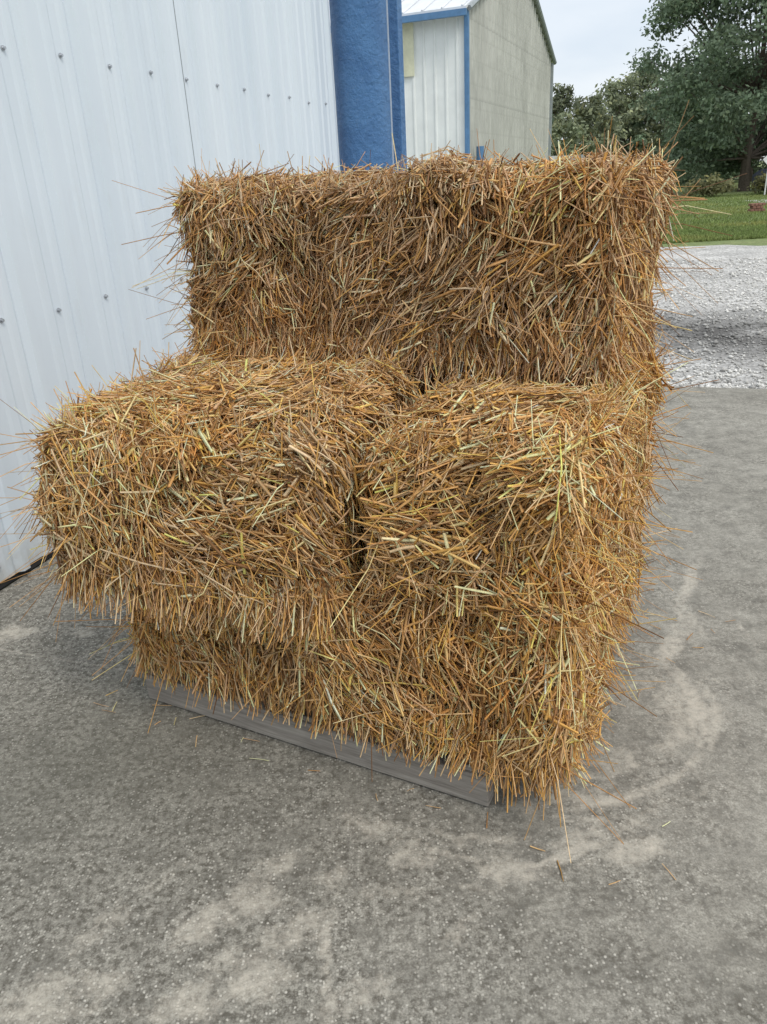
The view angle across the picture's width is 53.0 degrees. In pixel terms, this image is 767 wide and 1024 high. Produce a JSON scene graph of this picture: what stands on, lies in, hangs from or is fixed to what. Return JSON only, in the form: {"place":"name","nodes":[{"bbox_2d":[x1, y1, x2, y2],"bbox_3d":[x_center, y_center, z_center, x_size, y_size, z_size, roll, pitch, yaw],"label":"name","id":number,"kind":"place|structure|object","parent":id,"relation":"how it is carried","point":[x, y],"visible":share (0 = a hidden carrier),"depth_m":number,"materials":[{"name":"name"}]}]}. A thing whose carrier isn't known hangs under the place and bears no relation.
{"place":"outdoors","nodes":[
{"label":"outdoors","id":0,"kind":"place"},
{"bbox_2d":[0,380,766,1023],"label":"concrete pavement","id":1,"kind":"structure","parent":0,"point":[166,870],"depth_m":1.70,"materials":[{"name":"grey concrete"}]},
{"bbox_2d":[0,548,54,589],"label":"base channel","id":2,"kind":"object","parent":1,"relation":"on","point":[33,565],"depth_m":3.02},
{"bbox_2d":[145,666,493,805],"bbox_3d":[-0.017,0.398,2.357,1.040,0.100,0.908,9,26,26],"label":"wooden pallet","id":3,"kind":"object","parent":1,"relation":"on","point":[350,751],"visible":0.16,"depth_m":1.95,"materials":[{"name":"grey wood"}]},
{"bbox_2d":[55,564,675,861],"bbox_3d":[-0.058,0.253,2.025,1.550,0.635,0.830,10,26,27],"label":"straw bale","id":4,"kind":"object","parent":3,"relation":"on","point":[401,686],"visible":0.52,"depth_m":1.73},
{"bbox_2d":[0,305,447,704],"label":"straw bale","id":5,"kind":"object","parent":4,"relation":"on","point":[205,483],"visible":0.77,"depth_m":1.72},
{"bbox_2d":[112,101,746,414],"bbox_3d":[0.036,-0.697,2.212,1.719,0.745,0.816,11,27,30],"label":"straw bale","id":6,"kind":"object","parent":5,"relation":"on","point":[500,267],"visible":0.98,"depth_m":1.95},
{"bbox_2d":[318,332,717,722],"bbox_3d":[0.390,-0.093,1.870,0.714,0.632,1.326,8,26,24],"label":"straw bale","id":7,"kind":"object","parent":4,"relation":"on","point":[518,508],"visible":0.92,"depth_m":1.54},
{"bbox_2d":[602,479,701,698],"bbox_3d":[0.164,0.067,2.464,1.577,0.606,0.814,11,27,30],"label":"straw bale","id":8,"kind":"object","parent":3,"relation":"on","point":[627,603],"visible":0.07,"depth_m":2.23},
{"bbox_2d":[93,609,733,884],"bbox_3d":[0.140,0.450,2.340,1.600,0.006,1.222,9,26,27],"label":"loose straw","id":9,"kind":"object","parent":1,"relation":"on","point":[413,788],"visible":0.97,"depth_m":2.04,"materials":[{"name":"beige plant"}]},
{"bbox_2d":[0,161,766,590],"bbox_3d":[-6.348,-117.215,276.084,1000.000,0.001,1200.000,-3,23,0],"label":"ground","id":10,"kind":"structure","parent":0,"point":[746,241],"depth_m":15.86,"materials":[{"name":"green plant"}]},
{"bbox_2d":[329,0,556,170],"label":"metal barn","id":11,"kind":"structure","parent":10,"relation":"on","point":[485,68],"depth_m":16.11,"materials":[{"name":"white metal"}]},
{"bbox_2d":[551,64,766,187],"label":"tree line","id":12,"kind":"object","parent":10,"relation":"on","point":[625,110],"visible":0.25,"depth_m":55.25,"materials":[{"name":"green plant"}]},
{"bbox_2d":[623,0,766,190],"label":"shade tree","id":13,"kind":"object","parent":10,"relation":"on","point":[731,146],"visible":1,"depth_m":35.13,"materials":[{"name":"green plant"}]},
{"bbox_2d":[660,192,766,243],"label":"grass tufts","id":14,"kind":"object","parent":10,"relation":"on","point":[754,231],"visible":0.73,"depth_m":19.34,"materials":[{"name":"green plant"}]},
{"bbox_2d":[679,171,766,196],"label":"shrubs","id":15,"kind":"object","parent":10,"relation":"on","point":[717,188],"visible":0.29,"depth_m":33.15,"materials":[{"name":"green plant"}]},
{"bbox_2d":[748,203,765,211],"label":"brick pile","id":16,"kind":"object","parent":10,"relation":"on","point":[756,206],"visible":0.98,"depth_m":22.19,"materials":[{"name":"red brick"}]},
{"bbox_2d":[752,169,766,185],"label":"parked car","id":17,"kind":"object","parent":10,"relation":"on","point":[758,174],"visible":0.16,"depth_m":33.46,"materials":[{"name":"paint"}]},
{"bbox_2d":[763,156,766,194],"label":"road sign","id":18,"kind":"object","parent":10,"relation":"on","point":[765,159],"visible":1,"depth_m":31.86,"materials":[{"name":"white metal"}]},
{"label":"walls","id":19,"kind":"object","parent":10,"relation":"on","visible":0},
{"bbox_2d":[0,0,339,581],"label":"siding","id":20,"kind":"object","parent":19,"relation":"attached to","point":[82,125],"visible":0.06,"depth_m":3.32,"materials":[{"name":"white metal"}]},
{"bbox_2d":[0,45,326,568],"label":"screws","id":21,"kind":"object","parent":20,"relation":"attached to","point":[3,48],"visible":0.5,"depth_m":3.33,"materials":[{"name":"metal"}]},
{"bbox_2d":[173,1,195,169],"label":"lap seams","id":22,"kind":"object","parent":20,"relation":"attached to","point":[184,84],"depth_m":3.76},
{"bbox_2d":[551,155,584,162],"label":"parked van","id":23,"kind":"object","parent":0,"point":[553,157],"depth_m":42.20,"materials":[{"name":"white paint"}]},
{"bbox_2d":[453,245,766,388],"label":"gravel driveway","id":24,"kind":"structure","parent":0,"point":[723,252],"depth_m":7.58,"materials":[{"name":"grey gravel"}]},
{"bbox_2d":[329,0,392,173],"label":"blue pipe column","id":25,"kind":"structure","parent":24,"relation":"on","point":[359,37],"depth_m":5.46,"materials":[{"name":"metal"}]},
{"bbox_2d":[388,0,406,171],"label":"corner trim","id":26,"kind":"structure","parent":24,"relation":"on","point":[396,65],"depth_m":5.72,"materials":[{"name":"blue paint"}]},
{"bbox_2d":[386,0,393,172],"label":"trim flashing","id":27,"kind":"object","parent":26,"relation":"attached to","point":[390,79],"depth_m":5.71,"materials":[{"name":"white metal"}]},
{"bbox_2d":[539,0,766,159],"label":"sky","id":28,"kind":"structure","parent":0,"point":[591,40],"materials":[{"name":"white"}]}
]}

